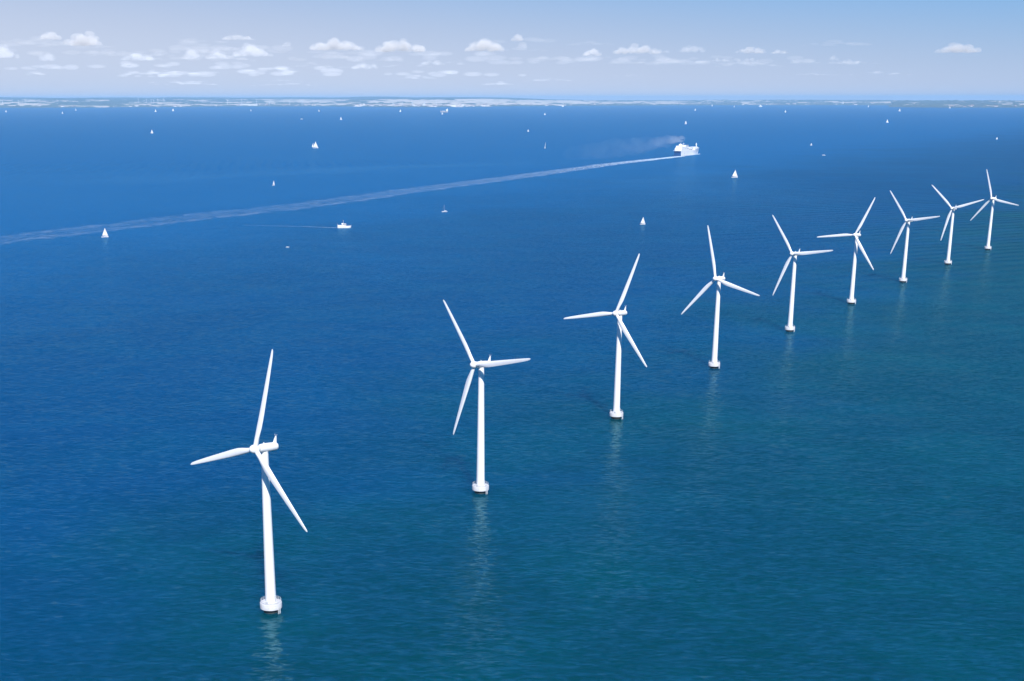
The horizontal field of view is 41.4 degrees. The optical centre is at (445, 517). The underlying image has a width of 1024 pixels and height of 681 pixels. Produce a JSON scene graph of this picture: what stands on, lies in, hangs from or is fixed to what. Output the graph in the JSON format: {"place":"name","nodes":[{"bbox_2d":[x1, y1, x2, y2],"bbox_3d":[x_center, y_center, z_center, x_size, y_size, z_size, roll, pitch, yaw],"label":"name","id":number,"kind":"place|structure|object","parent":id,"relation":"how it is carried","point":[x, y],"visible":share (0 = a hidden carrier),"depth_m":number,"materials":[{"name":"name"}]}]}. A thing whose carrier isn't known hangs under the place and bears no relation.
{"place":"outdoors","nodes":[
{"label":"outdoors","id":0,"kind":"place"},
{"bbox_2d":[0,105,1023,680],"bbox_3d":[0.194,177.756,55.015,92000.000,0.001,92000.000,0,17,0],"label":"water","id":1,"kind":"structure","parent":0,"point":[830,487],"depth_m":890.22,"materials":[{"name":"blue liquid"}]},
{"bbox_2d":[191,349,306,613],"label":"wind turbine","id":2,"kind":"object","parent":1,"relation":"in","point":[270,603],"visible":1,"depth_m":500.10,"materials":[{"name":"metal"}]},
{"bbox_2d":[337,222,350,227],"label":"fishing boat","id":3,"kind":"object","parent":1,"relation":"on","point":[343,225],"visible":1,"depth_m":2036.68,"materials":[{"name":"white metal"}]},
{"bbox_2d":[443,300,529,493],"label":"wind turbine","id":4,"kind":"object","parent":1,"relation":"in","point":[480,486],"visible":1,"depth_m":655.38,"materials":[{"name":"metal"}]},
{"bbox_2d":[564,254,646,418],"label":"wind turbine","id":5,"kind":"object","parent":1,"relation":"in","point":[616,413],"visible":1,"depth_m":809.44,"materials":[{"name":"metal"}]},
{"bbox_2d":[674,143,698,155],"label":"ferry","id":6,"kind":"object","parent":1,"relation":"on","point":[682,150],"visible":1,"depth_m":4591.88,"materials":[{"name":"white metal"}]},
{"bbox_2d":[681,225,759,368],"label":"wind turbine","id":7,"kind":"object","parent":1,"relation":"in","point":[714,363],"visible":1,"depth_m":963.61,"materials":[{"name":"metal"}]},
{"bbox_2d":[772,215,832,331],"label":"wind turbine","id":8,"kind":"object","parent":1,"relation":"in","point":[789,327],"visible":1,"depth_m":1116.37,"materials":[{"name":"metal"}]},
{"bbox_2d":[818,198,874,303],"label":"wind turbine","id":9,"kind":"object","parent":1,"relation":"in","point":[851,299],"visible":1,"depth_m":1267.94,"materials":[{"name":"metal"}]},
{"bbox_2d":[890,191,939,281],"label":"wind turbine","id":10,"kind":"object","parent":1,"relation":"in","point":[903,278],"visible":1,"depth_m":1418.16,"materials":[{"name":"metal"}]},
{"bbox_2d":[932,185,983,264],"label":"wind turbine","id":11,"kind":"object","parent":1,"relation":"in","point":[948,261],"visible":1,"depth_m":1570.78,"materials":[{"name":"metal"}]},
{"bbox_2d":[970,169,1018,249],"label":"wind turbine","id":12,"kind":"object","parent":1,"relation":"in","point":[987,246],"visible":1,"depth_m":1724.03,"materials":[{"name":"metal"}]},
{"bbox_2d":[0,97,1023,107],"bbox_3d":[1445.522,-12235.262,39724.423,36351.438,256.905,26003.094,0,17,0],"label":"hills","id":13,"kind":"structure","parent":0,"point":[459,101],"depth_m":39876.90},
{"bbox_2d":[0,98,1023,107],"bbox_3d":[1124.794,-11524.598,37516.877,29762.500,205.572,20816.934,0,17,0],"label":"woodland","id":14,"kind":"object","parent":13,"relation":"on","point":[117,102],"visible":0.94,"depth_m":35643.03,"materials":[{"name":"plant"}]},
{"bbox_2d":[0,0,1023,100],"label":"sky","id":15,"kind":"structure","parent":0,"point":[960,50],"materials":[{"name":"blue"}]}
]}

